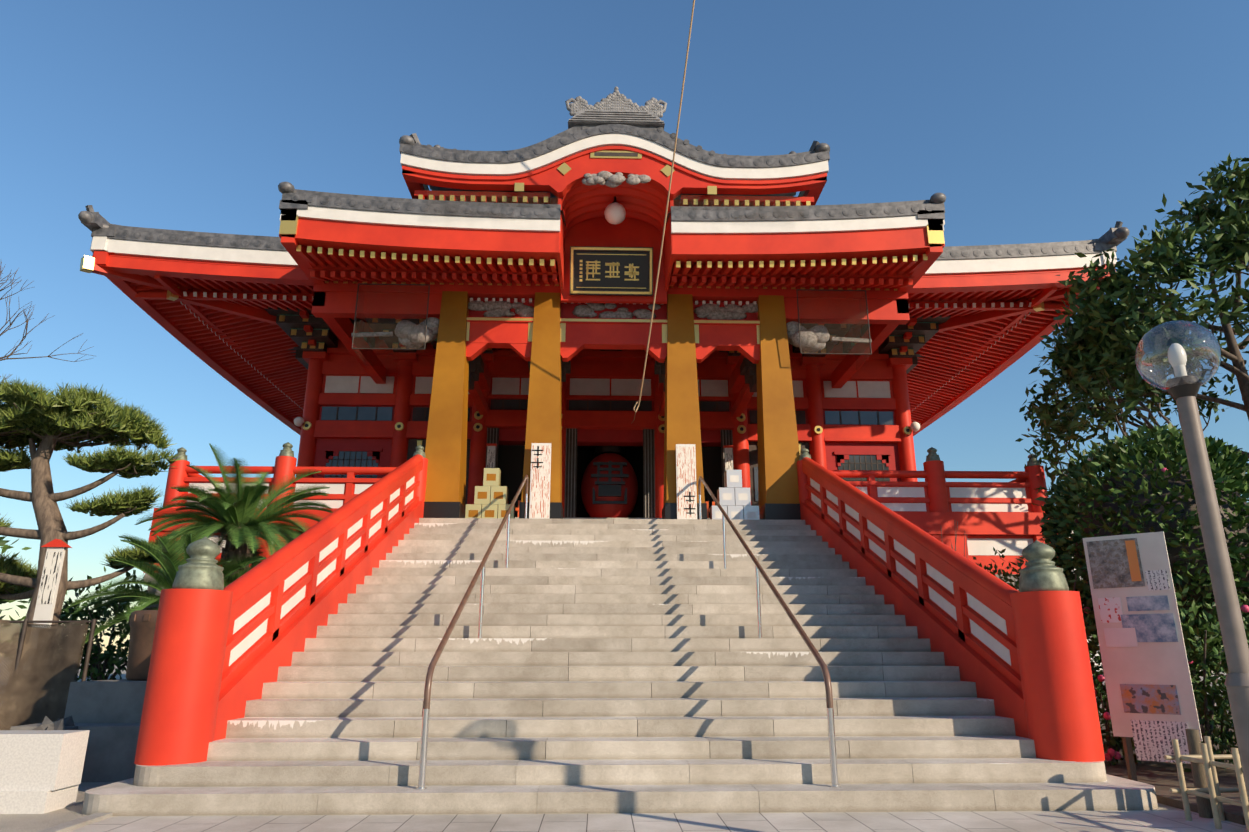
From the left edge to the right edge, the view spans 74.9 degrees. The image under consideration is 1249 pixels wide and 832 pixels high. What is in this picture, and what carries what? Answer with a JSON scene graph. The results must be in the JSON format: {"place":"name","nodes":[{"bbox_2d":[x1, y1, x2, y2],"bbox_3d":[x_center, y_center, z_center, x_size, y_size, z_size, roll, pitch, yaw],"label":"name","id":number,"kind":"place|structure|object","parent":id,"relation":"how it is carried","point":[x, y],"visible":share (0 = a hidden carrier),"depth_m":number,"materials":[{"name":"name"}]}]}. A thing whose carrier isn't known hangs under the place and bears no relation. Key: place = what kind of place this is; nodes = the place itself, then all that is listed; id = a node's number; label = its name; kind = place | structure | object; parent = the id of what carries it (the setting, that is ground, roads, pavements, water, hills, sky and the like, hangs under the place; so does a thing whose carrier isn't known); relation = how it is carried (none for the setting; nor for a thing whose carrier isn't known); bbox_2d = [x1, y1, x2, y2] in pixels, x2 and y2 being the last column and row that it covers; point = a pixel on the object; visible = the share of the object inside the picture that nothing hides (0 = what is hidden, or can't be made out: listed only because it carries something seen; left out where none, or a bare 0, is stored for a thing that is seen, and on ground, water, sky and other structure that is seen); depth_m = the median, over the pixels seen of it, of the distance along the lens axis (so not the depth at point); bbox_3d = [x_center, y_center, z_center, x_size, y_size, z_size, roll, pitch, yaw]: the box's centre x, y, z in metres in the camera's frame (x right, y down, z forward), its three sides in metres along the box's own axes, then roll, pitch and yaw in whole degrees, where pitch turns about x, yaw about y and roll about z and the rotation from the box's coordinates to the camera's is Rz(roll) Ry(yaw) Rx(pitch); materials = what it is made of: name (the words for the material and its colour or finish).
{"place":"outdoors","nodes":[
{"label":"outdoors","id":0,"kind":"place"},
{"bbox_2d":[265,307,950,517],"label":"temple hall","id":1,"kind":"structure","parent":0,"point":[355,414],"depth_m":21.69,"materials":[{"name":"red wood"}]},
{"bbox_2d":[80,252,1117,426],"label":"eave rafters","id":2,"kind":"object","parent":1,"relation":"on","point":[238,331],"visible":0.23,"depth_m":21.57,"materials":[{"name":"red paint"}]},
{"bbox_2d":[78,205,1129,435],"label":"roof","id":3,"kind":"structure","parent":1,"relation":"on","point":[968,267],"depth_m":18.80,"materials":[{"name":"grey paint"}]},
{"bbox_2d":[581,446,637,517],"bbox_3d":[-0.406,1.794,22.233,1.560,2.620,1.594,0,-16,-2],"label":"red lantern","id":4,"kind":"object","parent":1,"relation":"hanging from","point":[609,485],"visible":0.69,"depth_m":21.61,"materials":[{"name":"red paper"}]},
{"bbox_2d":[486,443,733,470],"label":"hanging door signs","id":5,"kind":"object","parent":1,"relation":"attached to","point":[491,456],"depth_m":20.89,"materials":[{"name":"white paint"}]},
{"bbox_2d":[0,656,1227,831],"bbox_3d":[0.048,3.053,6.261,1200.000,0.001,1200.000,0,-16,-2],"label":"ground","id":6,"kind":"structure","parent":0,"point":[23,822],"depth_m":6.18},
{"bbox_2d":[0,730,89,813],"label":"stone planter","id":7,"kind":"object","parent":6,"relation":"on","point":[41,771],"visible":1,"depth_m":6.38,"materials":[{"name":"white stone"}]},
{"bbox_2d":[0,262,93,385],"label":"bare winter tree","id":8,"kind":"object","parent":6,"relation":"on","point":[3,332],"visible":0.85,"depth_m":17.40,"materials":[{"name":"brown plant"}]},
{"bbox_2d":[23,539,71,714],"bbox_3d":[-6.899,2.713,9.591,0.320,2.520,0.120,0,-16,-2],"label":"sign post","id":9,"kind":"object","parent":6,"relation":"on","point":[50,581],"visible":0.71,"depth_m":9.77,"materials":[{"name":"paint"}]},
{"bbox_2d":[0,619,96,729],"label":"net fence","id":10,"kind":"object","parent":6,"relation":"on","point":[45,689],"visible":0.69,"depth_m":8.85,"materials":[{"name":"brown"}]},
{"bbox_2d":[0,536,146,680],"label":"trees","id":11,"kind":"object","parent":6,"relation":"on","point":[108,658],"visible":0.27,"depth_m":17.49,"materials":[{"name":"green plant"}]},
{"bbox_2d":[10,679,146,781],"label":"stone block","id":12,"kind":"structure","parent":6,"relation":"on","point":[107,714],"depth_m":8.31,"materials":[{"name":"stone"}]},
{"bbox_2d":[126,610,157,680],"bbox_3d":[-5.117,2.604,9.252,0.956,0.740,0.948,0,-16,-2],"label":"stone post","id":13,"kind":"object","parent":12,"relation":"on","point":[142,623],"visible":0.35,"depth_m":8.87,"materials":[{"name":"stone"}]},
{"bbox_2d":[0,374,182,728],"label":"pine tree","id":14,"kind":"object","parent":6,"relation":"on","point":[31,415],"visible":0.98,"depth_m":11.80,"materials":[{"name":"green plant"}]},
{"bbox_2d":[66,533,265,645],"bbox_3d":[-5.686,2.900,10.566,2.445,2.709,2.516,0,-16,-2],"label":"sago palm","id":15,"kind":"object","parent":6,"relation":"on","point":[168,562],"visible":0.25,"depth_m":10.31,"materials":[{"name":"green plant"}]},
{"bbox_2d":[134,443,332,580],"bbox_3d":[-5.942,2.638,12.456,2.810,4.273,2.678,-10,-19,31],"label":"sago palm","id":16,"kind":"object","parent":6,"relation":"on","point":[240,522],"visible":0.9,"depth_m":12.43,"materials":[{"name":"green plant"}]},
{"bbox_2d":[143,442,1058,609],"bbox_3d":[-0.340,4.181,19.240,17.100,5.119,8.780,0,-16,-2],"label":"balcony railing","id":17,"kind":"object","parent":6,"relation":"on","point":[997,516],"visible":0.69,"depth_m":15.57,"materials":[{"name":"red paint"}]},
{"bbox_2d":[82,517,1157,815],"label":"stone stairs","id":18,"kind":"structure","parent":6,"relation":"on","point":[614,665],"depth_m":7.91,"materials":[{"name":"stone"}]},
{"bbox_2d":[311,272,909,417],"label":"porch beams","id":19,"kind":"structure","parent":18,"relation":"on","point":[502,316],"depth_m":17.11,"materials":[{"name":"red wood"}]},
{"bbox_2d":[351,283,871,370],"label":"carved beam ends","id":20,"kind":"object","parent":19,"relation":"on","point":[410,335],"visible":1,"depth_m":16.64,"materials":[{"name":"grey metal"}]},
{"bbox_2d":[278,182,945,291],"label":"porch roof","id":21,"kind":"structure","parent":19,"relation":"on","point":[322,235],"depth_m":15.60,"materials":[{"name":"red wood"}]},
{"bbox_2d":[399,86,829,303],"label":"upper roof","id":22,"kind":"structure","parent":19,"relation":"on","point":[588,164],"depth_m":15.85,"materials":[{"name":"red paint"}]},
{"bbox_2d":[570,246,652,295],"bbox_3d":[-0.270,-2.998,16.882,1.720,0.994,0.339,0,-16,-2],"label":"name plaque","id":23,"kind":"object","parent":22,"relation":"attached to","point":[611,271],"visible":1,"depth_m":16.86,"materials":[{"name":"black paint"}]},
{"bbox_2d":[604,196,625,224],"bbox_3d":[-0.192,-4.358,16.655,0.440,0.940,0.440,0,-16,-2],"label":"hanging globe lamp","id":24,"kind":"object","parent":22,"relation":"attached to","point":[615,213],"visible":1,"depth_m":16.43,"materials":[{"name":"white glass"}]},
{"bbox_2d":[424,190,804,294],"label":"pigeon nets","id":25,"kind":"object","parent":19,"relation":"on","point":[545,206],"visible":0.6,"depth_m":15.64,"materials":[{"name":"grey metal"}]},
{"bbox_2d":[423,291,800,519],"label":"pillars","id":26,"kind":"structure","parent":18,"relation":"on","point":[446,456],"depth_m":16.31,"materials":[{"name":"wood"}]},
{"bbox_2d":[465,468,759,519],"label":"stacked boxes","id":27,"kind":"object","parent":18,"relation":"on","point":[491,498],"visible":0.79,"depth_m":15.85,"materials":[{"name":"beige cardboard"}]},
{"bbox_2d":[529,443,696,518],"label":"sign boards","id":28,"kind":"object","parent":18,"relation":"on","point":[540,479],"visible":0.94,"depth_m":15.62,"materials":[{"name":"white paint"}]},
{"bbox_2d":[514,500,714,517],"bbox_3d":[-0.347,2.557,19.976,6.200,0.950,0.080,0,-16,-2],"label":"orange picket fence","id":29,"kind":"object","parent":18,"relation":"on","point":[707,502],"visible":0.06,"depth_m":20.07,"materials":[{"name":"orange paint"}]},
{"bbox_2d":[134,445,1104,765],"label":"stair balustrades","id":30,"kind":"object","parent":18,"relation":"on","point":[222,655],"visible":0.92,"depth_m":8.09,"materials":[{"name":"red paint"}]},
{"bbox_2d":[416,475,840,789],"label":"handrails","id":31,"kind":"object","parent":18,"relation":"on","point":[455,618],"visible":0.94,"depth_m":7.94,"materials":[{"name":"brown metal"}]},
{"bbox_2d":[32,715,1244,816],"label":"garden rocks","id":32,"kind":"object","parent":6,"relation":"on","point":[49,724],"visible":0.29,"depth_m":7.88,"materials":[{"name":"grey stone"}]},
{"bbox_2d":[1016,153,1248,508],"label":"tall broadleaf tree","id":33,"kind":"object","parent":6,"relation":"on","point":[1098,347],"visible":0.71,"depth_m":14.24,"materials":[{"name":"green plant"}]},
{"bbox_2d":[1035,422,1248,729],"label":"round clipped tree","id":34,"kind":"object","parent":6,"relation":"on","point":[1151,491],"visible":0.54,"depth_m":9.56,"materials":[{"name":"green plant"}]},
{"bbox_2d":[1083,531,1201,780],"bbox_3d":[4.779,2.233,7.504,0.680,2.270,0.099,-14,-22,40],"label":"information board","id":35,"kind":"object","parent":6,"relation":"on","point":[1151,698],"visible":0.92,"depth_m":7.50,"materials":[{"name":"white"}]},
{"bbox_2d":[1099,718,1248,824],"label":"soil bed","id":36,"kind":"object","parent":6,"relation":"on","point":[1162,778],"visible":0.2,"depth_m":7.55,"materials":[{"name":"brown soil"}]},
{"bbox_2d":[941,521,1248,771],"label":"camellia shrub","id":37,"kind":"object","parent":36,"relation":"on","point":[1207,709],"visible":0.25,"depth_m":8.25,"materials":[{"name":"green plant"}]},
{"bbox_2d":[1135,320,1248,799],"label":"garden lamp post","id":38,"kind":"object","parent":36,"relation":"in","point":[1182,388],"visible":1,"depth_m":4.37,"materials":[{"name":"clear glass"},{"name":"grey painted metal"},{"name":"white paint"}]},
{"bbox_2d":[0,0,1248,655],"label":"sky","id":39,"kind":"structure","parent":0,"point":[1035,121],"materials":[{"name":"blue"}]},
{"bbox_2d":[37,810,1246,831],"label":"paving path","id":40,"kind":"structure","parent":0,"point":[1084,821],"depth_m":5.91,"materials":[{"name":"stone"}]},
{"bbox_2d":[1164,729,1248,831],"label":"bamboo fence","id":41,"kind":"object","parent":40,"relation":"on","point":[1206,791],"visible":0.85,"depth_m":6.03,"materials":[{"name":"brown wood"}]},
{"bbox_2d":[631,0,694,423],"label":"hanging rope","id":42,"kind":"object","parent":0,"point":[666,206],"visible":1,"depth_m":14.68,"materials":[{"name":"beige fabric"}]},
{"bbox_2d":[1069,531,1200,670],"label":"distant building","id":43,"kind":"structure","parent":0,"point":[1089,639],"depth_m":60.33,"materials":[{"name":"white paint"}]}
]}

